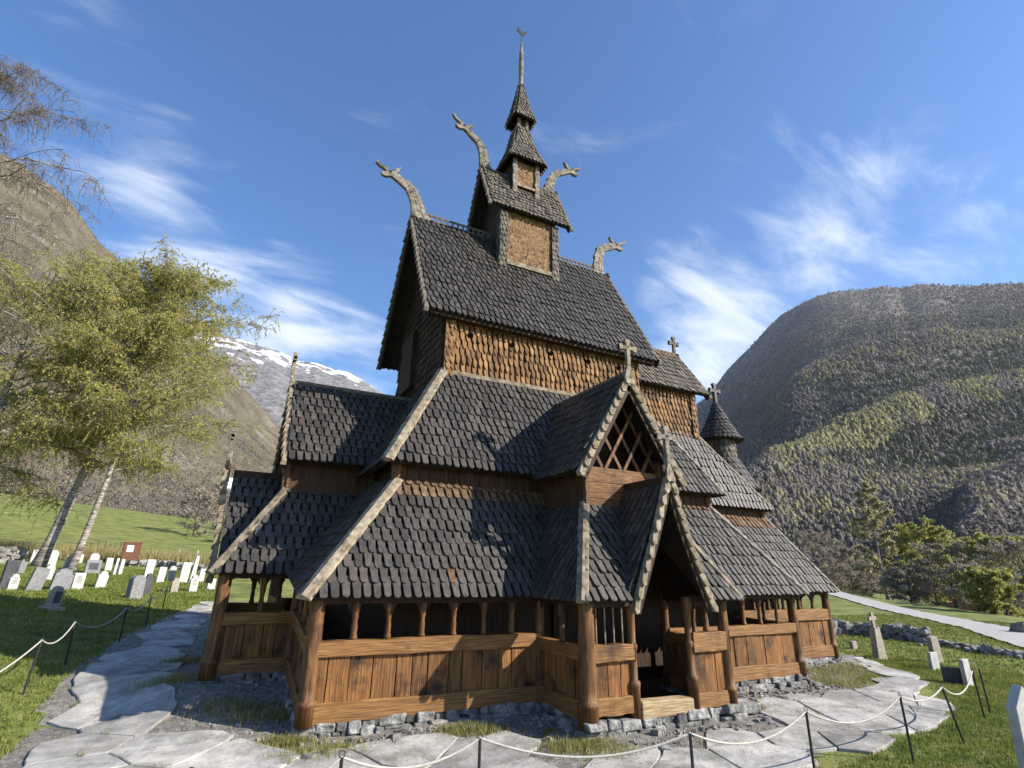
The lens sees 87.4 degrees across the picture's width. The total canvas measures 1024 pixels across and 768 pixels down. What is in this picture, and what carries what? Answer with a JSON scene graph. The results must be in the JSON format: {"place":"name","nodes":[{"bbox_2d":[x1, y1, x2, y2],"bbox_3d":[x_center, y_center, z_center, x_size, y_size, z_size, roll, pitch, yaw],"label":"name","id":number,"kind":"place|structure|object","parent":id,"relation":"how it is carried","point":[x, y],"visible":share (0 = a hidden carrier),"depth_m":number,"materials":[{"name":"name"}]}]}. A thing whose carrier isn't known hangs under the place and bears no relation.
{"place":"outdoors","nodes":[
{"label":"outdoors","id":0,"kind":"place"},
{"bbox_2d":[0,153,279,519],"bbox_3d":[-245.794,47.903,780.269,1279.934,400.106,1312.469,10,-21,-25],"label":"brown hillside","id":1,"kind":"structure","parent":0,"point":[246,399],"depth_m":384.61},
{"bbox_2d":[0,154,280,522],"bbox_3d":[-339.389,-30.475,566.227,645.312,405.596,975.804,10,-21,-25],"label":"hillside scrub","id":2,"kind":"object","parent":1,"relation":"on","point":[117,495],"visible":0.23,"depth_m":239.32,"materials":[{"name":"plant"}]},
{"bbox_2d":[220,478,232,492],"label":"farmhouse","id":3,"kind":"object","parent":1,"relation":"on","point":[230,482],"visible":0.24,"depth_m":264.82,"materials":[{"name":"white wood"}]},
{"bbox_2d":[195,333,381,427],"bbox_3d":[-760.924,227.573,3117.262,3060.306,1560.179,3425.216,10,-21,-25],"label":"snowy mountain","id":4,"kind":"structure","parent":0,"point":[268,390],"depth_m":3204.64,"materials":[{"name":"white snow"}]},
{"bbox_2d":[0,493,1023,767],"bbox_3d":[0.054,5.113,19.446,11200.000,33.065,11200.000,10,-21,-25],"label":"ground","id":5,"kind":"structure","parent":0,"point":[112,527],"depth_m":48.64,"materials":[{"name":"green plant"}]},
{"bbox_2d":[0,560,21,589],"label":"gravestone","id":6,"kind":"object","parent":5,"relation":"on","point":[11,567],"visible":0.76,"depth_m":28.15,"materials":[{"name":"grey stone"}]},
{"bbox_2d":[5,574,20,589],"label":"gravestone","id":7,"kind":"object","parent":5,"relation":"on","point":[13,581],"visible":0.81,"depth_m":28.20,"materials":[{"name":"white stone"}]},
{"bbox_2d":[0,546,28,563],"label":"stone wall","id":8,"kind":"structure","parent":5,"relation":"on","point":[13,553],"depth_m":43.98,"materials":[{"name":"grey stone"}]},
{"bbox_2d":[18,561,27,573],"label":"gravestone","id":9,"kind":"object","parent":5,"relation":"on","point":[23,566],"visible":0.28,"depth_m":37.71,"materials":[{"name":"grey stone"}]},
{"bbox_2d":[22,637,44,694],"bbox_3d":[-10.744,6.405,11.994,0.148,1.368,0.047,16,-24,-36],"label":"rope post","id":10,"kind":"object","parent":5,"relation":"on","point":[31,669],"visible":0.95,"depth_m":12.00,"materials":[{"name":"metal"}]},
{"bbox_2d":[0,588,166,672],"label":"barrier rope","id":11,"kind":"object","parent":10,"relation":"attached to","point":[24,654],"visible":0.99,"depth_m":13.86,"materials":[{"name":"white fabric"}]},
{"bbox_2d":[29,549,38,561],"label":"gravestone","id":12,"kind":"object","parent":5,"relation":"on","point":[34,553],"visible":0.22,"depth_m":46.48,"materials":[{"name":"white stone"}]},
{"bbox_2d":[23,567,50,590],"bbox_3d":[-25.459,10.542,28.737,0.160,1.346,0.746,-3,-29,19],"label":"gravestone","id":13,"kind":"object","parent":5,"relation":"on","point":[38,578],"visible":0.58,"depth_m":28.71,"materials":[{"name":"grey stone"}]},
{"bbox_2d":[46,563,55,579],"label":"gravestone","id":14,"kind":"object","parent":5,"relation":"on","point":[51,566],"visible":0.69,"depth_m":35.61,"materials":[{"name":"white stone"}]},
{"bbox_2d":[38,586,65,610],"bbox_3d":[-19.593,9.229,22.969,0.840,1.078,0.617,-3,-22,20],"label":"gravestone","id":15,"kind":"object","parent":5,"relation":"on","point":[55,598],"visible":0.81,"depth_m":22.86,"materials":[{"name":"grey stone"}]},
{"bbox_2d":[48,550,58,564],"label":"gravestone","id":16,"kind":"object","parent":5,"relation":"on","point":[54,556],"visible":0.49,"depth_m":45.20,"materials":[{"name":"white stone"}]},
{"bbox_2d":[0,54,113,396],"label":"bare birch","id":17,"kind":"object","parent":5,"relation":"on","point":[36,111],"visible":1,"depth_m":28.79,"materials":[{"name":"brown plant"}]},
{"bbox_2d":[48,568,73,589],"bbox_3d":[-25.438,11.133,30.300,0.160,1.362,1.013,-6,-28,19],"label":"gravestone","id":18,"kind":"object","parent":5,"relation":"on","point":[63,577],"visible":0.73,"depth_m":30.30,"materials":[{"name":"grey stone"}]},
{"bbox_2d":[62,555,71,568],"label":"gravestone","id":19,"kind":"object","parent":5,"relation":"on","point":[67,560],"visible":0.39,"depth_m":42.73,"materials":[{"name":"grey stone"}]},
{"bbox_2d":[64,619,76,664],"bbox_3d":[-11.844,7.002,14.330,0.091,1.317,0.047,15,-23,-34],"label":"rope post","id":20,"kind":"object","parent":5,"relation":"on","point":[69,645],"visible":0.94,"depth_m":14.35,"materials":[{"name":"metal"}]},
{"bbox_2d":[70,573,86,588],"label":"gravestone","id":21,"kind":"object","parent":5,"relation":"on","point":[78,581],"visible":0.69,"depth_m":31.53,"materials":[{"name":"white stone"}]},
{"bbox_2d":[0,243,166,535],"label":"birch tree","id":22,"kind":"object","parent":5,"relation":"on","point":[9,444],"visible":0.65,"depth_m":45.72,"materials":[{"name":"green plant"}]},
{"bbox_2d":[83,560,102,573],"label":"gravestone","id":23,"kind":"object","parent":5,"relation":"on","point":[93,566],"visible":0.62,"depth_m":41.79,"materials":[{"name":"grey stone"}]},
{"bbox_2d":[89,553,99,559],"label":"gravestone","id":24,"kind":"object","parent":5,"relation":"on","point":[95,556],"visible":0.64,"depth_m":50.57,"materials":[{"name":"white stone"}]},
{"bbox_2d":[93,571,108,587],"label":"gravestone","id":25,"kind":"object","parent":5,"relation":"on","point":[102,578],"visible":0.68,"depth_m":33.59,"materials":[{"name":"white stone"}]},
{"bbox_2d":[103,558,113,570],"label":"gravestone","id":26,"kind":"object","parent":5,"relation":"on","point":[108,564],"visible":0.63,"depth_m":44.62,"materials":[{"name":"white stone"}]},
{"bbox_2d":[0,537,217,564],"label":"dry reeds","id":27,"kind":"object","parent":5,"relation":"on","point":[103,552],"visible":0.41,"depth_m":53.60,"materials":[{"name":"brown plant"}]},
{"bbox_2d":[112,558,119,574],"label":"gravestone","id":28,"kind":"object","parent":5,"relation":"on","point":[115,569],"visible":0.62,"depth_m":42.15,"materials":[{"name":"white stone"}]},
{"bbox_2d":[117,559,125,574],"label":"gravestone","id":29,"kind":"object","parent":5,"relation":"on","point":[121,566],"visible":0.73,"depth_m":42.24,"materials":[{"name":"white stone"}]},
{"bbox_2d":[118,606,128,641],"bbox_3d":[-12.867,8.028,17.712,0.045,1.301,0.079,-15,-25,38],"label":"rope post","id":30,"kind":"object","parent":5,"relation":"on","point":[123,624],"visible":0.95,"depth_m":17.73,"materials":[{"name":"metal"}]},
{"bbox_2d":[119,542,142,562],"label":"notice board","id":31,"kind":"object","parent":5,"relation":"on","point":[131,550],"visible":0.77,"depth_m":52.06,"materials":[{"name":"wood"}]},
{"bbox_2d":[125,575,145,598],"bbox_3d":[-21.049,11.427,29.981,0.450,1.399,0.694,-11,-25,23],"label":"gravestone","id":32,"kind":"object","parent":5,"relation":"on","point":[135,587],"visible":0.72,"depth_m":29.84,"materials":[{"name":"grey stone"}]},
{"bbox_2d":[0,234,283,566],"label":"birch tree","id":33,"kind":"object","parent":5,"relation":"on","point":[177,287],"visible":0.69,"depth_m":48.15,"materials":[{"name":"green plant"}]},
{"bbox_2d":[143,573,153,594],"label":"gravestone","id":34,"kind":"object","parent":5,"relation":"on","point":[149,583],"visible":0.73,"depth_m":32.05,"materials":[{"name":"grey stone"}]},
{"bbox_2d":[145,595,151,625],"bbox_3d":[-14.624,9.202,21.528,0.114,1.349,0.048,12,-22,-30],"label":"rope post","id":35,"kind":"object","parent":5,"relation":"on","point":[148,611],"visible":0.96,"depth_m":21.54,"materials":[{"name":"metal"}]},
{"bbox_2d":[143,559,155,576],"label":"gravestone","id":36,"kind":"object","parent":5,"relation":"on","point":[150,566],"visible":0.63,"depth_m":39.16,"materials":[{"name":"white stone"}]},
{"bbox_2d":[39,305,262,569],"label":"birch tree","id":37,"kind":"object","parent":5,"relation":"on","point":[120,449],"visible":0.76,"depth_m":46.81,"materials":[{"name":"green plant"}]},
{"bbox_2d":[155,567,166,582],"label":"gravestone","id":38,"kind":"object","parent":5,"relation":"on","point":[161,574],"visible":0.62,"depth_m":39.33,"materials":[{"name":"white stone"}]},
{"bbox_2d":[124,559,208,571],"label":"stone wall","id":39,"kind":"structure","parent":5,"relation":"on","point":[164,563],"depth_m":51.18,"materials":[{"name":"grey stone"}]},
{"bbox_2d":[166,566,176,580],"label":"gravestone","id":40,"kind":"object","parent":5,"relation":"on","point":[171,572],"visible":0.69,"depth_m":41.01,"materials":[{"name":"white stone"}]},
{"bbox_2d":[169,578,179,592],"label":"gravestone","id":41,"kind":"object","parent":5,"relation":"on","point":[174,585],"visible":0.67,"depth_m":34.13,"materials":[{"name":"beige stone"}]},
{"bbox_2d":[179,562,191,582],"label":"gravestone","id":42,"kind":"object","parent":5,"relation":"on","point":[184,571],"visible":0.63,"depth_m":40.81,"materials":[{"name":"white stone"}]},
{"bbox_2d":[168,488,218,536],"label":"field bush","id":43,"kind":"object","parent":5,"relation":"on","point":[196,495],"visible":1,"depth_m":99.54,"materials":[{"name":"brown plant"}]},
{"bbox_2d":[188,575,198,591],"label":"gravestone","id":44,"kind":"object","parent":5,"relation":"on","point":[193,583],"visible":0.76,"depth_m":35.81,"materials":[{"name":"white stone"}]},
{"bbox_2d":[188,556,199,581],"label":"gravestone","id":45,"kind":"object","parent":5,"relation":"on","point":[194,567],"visible":0.63,"depth_m":41.68,"materials":[{"name":"white stone"}]},
{"bbox_2d":[198,569,205,581],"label":"gravestone","id":46,"kind":"object","parent":5,"relation":"on","point":[201,575],"visible":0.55,"depth_m":41.88,"materials":[{"name":"white stone"}]},
{"bbox_2d":[206,579,216,589],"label":"gravestone","id":47,"kind":"object","parent":5,"relation":"on","point":[211,586],"visible":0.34,"depth_m":37.57,"materials":[{"name":"white stone"}]},
{"bbox_2d":[197,489,230,530],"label":"field bush","id":48,"kind":"object","parent":5,"relation":"on","point":[227,498],"visible":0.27,"depth_m":120.28,"materials":[{"name":"brown plant"}]},
{"bbox_2d":[339,750,345,767],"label":"rope post","id":49,"kind":"object","parent":5,"relation":"on","point":[341,763],"visible":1,"depth_m":6.47,"materials":[{"name":"metal"}]},
{"bbox_2d":[0,601,871,767],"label":"gravel bed","id":50,"kind":"object","parent":5,"relation":"on","point":[189,693],"visible":0.16,"depth_m":11.28,"materials":[{"name":"grey gravel"}]},
{"bbox_2d":[54,601,959,767],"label":"grass tufts","id":51,"kind":"object","parent":50,"relation":"on","point":[462,729],"visible":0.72,"depth_m":10.91,"materials":[{"name":"green plant"}]},
{"bbox_2d":[182,663,871,759],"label":"loose stones","id":52,"kind":"object","parent":50,"relation":"on","point":[404,729],"visible":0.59,"depth_m":11.35,"materials":[{"name":"grey stone"}]},
{"bbox_2d":[477,732,482,767],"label":"rope post","id":53,"kind":"object","parent":5,"relation":"on","point":[479,753],"visible":1,"depth_m":7.26,"materials":[{"name":"metal"}]},
{"bbox_2d":[22,601,954,767],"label":"flagstone path","id":54,"kind":"structure","parent":5,"relation":"on","point":[129,741],"depth_m":10.52,"materials":[{"name":"grey stone"}]},
{"bbox_2d":[0,563,1023,767],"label":"grass","id":55,"kind":"structure","parent":5,"relation":"on","point":[73,602],"depth_m":18.76,"materials":[{"name":"green plant"}]},
{"bbox_2d":[197,27,845,741],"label":"stave church","id":56,"kind":"structure","parent":5,"relation":"on","point":[525,489],"depth_m":14.78,"materials":[{"name":"brown wood"}]},
{"bbox_2d":[687,727,693,767],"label":"rope post","id":57,"kind":"object","parent":5,"relation":"on","point":[691,750],"visible":1,"depth_m":7.64,"materials":[{"name":"metal"}]},
{"bbox_2d":[327,671,972,767],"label":"barrier rope","id":58,"kind":"object","parent":57,"relation":"hanging from","point":[600,756],"visible":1,"depth_m":7.54,"materials":[{"name":"white fabric"}]},
{"bbox_2d":[804,706,815,767],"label":"rope post","id":59,"kind":"object","parent":5,"relation":"on","point":[810,739],"visible":1,"depth_m":8.94,"materials":[{"name":"metal"}]},
{"bbox_2d":[793,528,846,588],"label":"broadleaf tree","id":60,"kind":"object","parent":5,"relation":"on","point":[815,545],"visible":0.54,"depth_m":125.65,"materials":[{"name":"brown plant"}]},
{"bbox_2d":[817,563,859,592],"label":"broadleaf tree","id":61,"kind":"object","parent":5,"relation":"on","point":[841,577],"visible":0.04,"depth_m":141.62,"materials":[{"name":"brown plant"}]},
{"bbox_2d":[820,546,880,594],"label":"broadleaf tree","id":62,"kind":"object","parent":5,"relation":"on","point":[845,583],"visible":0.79,"depth_m":108.67,"materials":[{"name":"brown plant"}]},
{"bbox_2d":[848,641,857,648],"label":"gravestone","id":63,"kind":"object","parent":5,"relation":"on","point":[852,644],"visible":0.63,"depth_m":25.57,"materials":[{"name":"beige stone"}]},
{"bbox_2d":[838,554,901,599],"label":"broadleaf tree","id":64,"kind":"object","parent":5,"relation":"on","point":[857,583],"visible":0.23,"depth_m":115.29,"materials":[{"name":"brown plant"}]},
{"bbox_2d":[848,481,901,599],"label":"birch tree","id":65,"kind":"object","parent":5,"relation":"on","point":[884,537],"visible":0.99,"depth_m":90.36,"materials":[{"name":"green plant"}]},
{"bbox_2d":[867,612,887,659],"bbox_3d":[15.298,10.666,22.521,0.572,1.962,0.260,8,-22,-21],"label":"gravestone","id":66,"kind":"object","parent":5,"relation":"on","point":[878,648],"visible":0.88,"depth_m":22.39,"materials":[{"name":"beige stone"}]},
{"bbox_2d":[832,618,933,642],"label":"stone wall","id":67,"kind":"structure","parent":5,"relation":"on","point":[897,630],"depth_m":29.67,"materials":[{"name":"grey stone"}]},
{"bbox_2d":[898,692,914,761],"bbox_3d":[7.487,6.615,10.148,0.098,1.390,0.044,10,-21,-25],"label":"rope post","id":68,"kind":"object","parent":5,"relation":"on","point":[906,728],"visible":1,"depth_m":10.17,"materials":[{"name":"metal"}]},
{"bbox_2d":[875,565,938,603],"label":"broadleaf tree","id":69,"kind":"object","parent":5,"relation":"on","point":[902,573],"visible":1,"depth_m":82.70,"materials":[{"name":"brown plant"}]},
{"bbox_2d":[878,562,948,606],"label":"broadleaf tree","id":70,"kind":"object","parent":5,"relation":"on","point":[881,588],"visible":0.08,"depth_m":106.15,"materials":[{"name":"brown plant"}]},
{"bbox_2d":[907,556,952,604],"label":"broadleaf tree","id":71,"kind":"object","parent":5,"relation":"on","point":[929,558],"visible":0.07,"depth_m":131.95,"materials":[{"name":"brown plant"}]},
{"bbox_2d":[926,652,939,669],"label":"gravestone","id":72,"kind":"object","parent":5,"relation":"on","point":[933,660],"visible":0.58,"depth_m":19.91,"materials":[{"name":"white stone"}]},
{"bbox_2d":[926,636,943,662],"bbox_3d":[17.264,10.916,21.870,0.429,1.136,0.200,3,-17,-19],"label":"gravestone","id":73,"kind":"object","parent":5,"relation":"on","point":[933,644],"visible":0.59,"depth_m":21.85,"materials":[{"name":"beige stone"}]},
{"bbox_2d":[878,515,994,605],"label":"broadleaf tree","id":74,"kind":"object","parent":5,"relation":"on","point":[906,535],"visible":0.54,"depth_m":92.74,"materials":[{"name":"green plant"}]},
{"bbox_2d":[901,539,978,608],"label":"broadleaf tree","id":75,"kind":"object","parent":5,"relation":"on","point":[930,548],"visible":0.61,"depth_m":83.31,"materials":[{"name":"brown plant"}]},
{"bbox_2d":[940,666,962,683],"bbox_3d":[14.413,9.591,17.495,0.579,0.648,0.140,-11,-21,32],"label":"gravestone","id":76,"kind":"object","parent":5,"relation":"on","point":[952,674],"visible":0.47,"depth_m":17.49,"materials":[{"name":"black stone"}]},
{"bbox_2d":[940,683,964,742],"bbox_3d":[9.348,7.068,11.330,0.398,1.328,0.045,7,-20,-17],"label":"rope post","id":77,"kind":"object","parent":5,"relation":"on","point":[953,716],"visible":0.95,"depth_m":11.34,"materials":[{"name":"metal"}]},
{"bbox_2d":[958,658,973,685],"bbox_3d":[14.619,9.363,17.244,0.318,0.927,0.140,7,-19,-22],"label":"gravestone","id":78,"kind":"object","parent":5,"relation":"on","point":[965,670],"visible":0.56,"depth_m":17.22,"materials":[{"name":"white stone"}]},
{"bbox_2d":[946,585,986,612],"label":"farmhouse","id":79,"kind":"object","parent":5,"relation":"on","point":[963,607],"visible":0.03,"depth_m":106.40,"materials":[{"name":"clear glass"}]},
{"bbox_2d":[928,560,1010,612],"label":"broadleaf tree","id":80,"kind":"object","parent":5,"relation":"on","point":[952,567],"visible":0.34,"depth_m":73.58,"materials":[{"name":"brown plant"}]},
{"bbox_2d":[917,639,1023,658],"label":"stone wall","id":81,"kind":"structure","parent":5,"relation":"on","point":[983,648],"depth_m":25.09,"materials":[{"name":"grey stone"}]},
{"bbox_2d":[924,531,1023,617],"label":"broadleaf tree","id":82,"kind":"object","parent":5,"relation":"on","point":[980,538],"visible":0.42,"depth_m":80.77,"materials":[{"name":"green plant"}]},
{"bbox_2d":[970,668,985,718],"bbox_3d":[11.628,7.806,13.346,0.153,1.323,0.044,10,-21,-25],"label":"rope post","id":83,"kind":"object","parent":5,"relation":"on","point":[979,698],"visible":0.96,"depth_m":13.36,"materials":[{"name":"metal"}]},
{"bbox_2d":[977,666,991,713],"bbox_3d":[12.066,7.913,13.659,0.120,1.308,0.044,10,-21,-25],"label":"rope post","id":84,"kind":"object","parent":5,"relation":"on","point":[981,678],"visible":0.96,"depth_m":13.68,"materials":[{"name":"metal"}]},
{"bbox_2d":[948,565,1023,614],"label":"broadleaf tree","id":85,"kind":"object","parent":5,"relation":"on","point":[991,579],"visible":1,"depth_m":60.33,"materials":[{"name":"green plant"}]},
{"bbox_2d":[958,538,1023,609],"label":"broadleaf tree","id":86,"kind":"object","parent":5,"relation":"on","point":[1005,551],"visible":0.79,"depth_m":67.29,"materials":[{"name":"green plant"}]},
{"bbox_2d":[982,559,1022,614],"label":"broadleaf tree","id":87,"kind":"object","parent":5,"relation":"on","point":[1013,576],"visible":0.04,"depth_m":115.34,"materials":[{"name":"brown plant"}]},
{"bbox_2d":[1002,565,1023,612],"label":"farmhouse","id":88,"kind":"object","parent":5,"relation":"on","point":[1019,574],"visible":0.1,"depth_m":115.61,"materials":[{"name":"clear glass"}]},
{"bbox_2d":[1006,684,1023,767],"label":"gravestone","id":89,"kind":"object","parent":5,"relation":"on","point":[1015,706],"visible":1,"depth_m":8.79,"materials":[{"name":"white stone"}]},
{"bbox_2d":[1009,622,1023,632],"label":"boulder","id":90,"kind":"object","parent":5,"relation":"on","point":[1016,626],"visible":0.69,"depth_m":34.24,"materials":[{"name":"grey stone"}]},
{"bbox_2d":[0,0,1023,402],"label":"sky","id":91,"kind":"structure","parent":0,"point":[752,161],"materials":[{"name":"blue"}]},
{"bbox_2d":[696,284,1023,590],"bbox_3d":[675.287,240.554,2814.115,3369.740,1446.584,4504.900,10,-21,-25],"label":"wooded mountain","id":92,"kind":"structure","parent":0,"point":[785,319],"depth_m":2110.03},
{"bbox_2d":[696,281,1023,593],"bbox_3d":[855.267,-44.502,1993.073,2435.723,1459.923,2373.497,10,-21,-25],"label":"mountain forest","id":93,"kind":"object","parent":92,"relation":"on","point":[972,495],"visible":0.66,"depth_m":870.25,"materials":[{"name":"green plant"}]},
{"bbox_2d":[828,591,1023,646],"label":"road","id":94,"kind":"structure","parent":0,"point":[1002,633],"depth_m":42.30,"materials":[{"name":"grey asphalt"}]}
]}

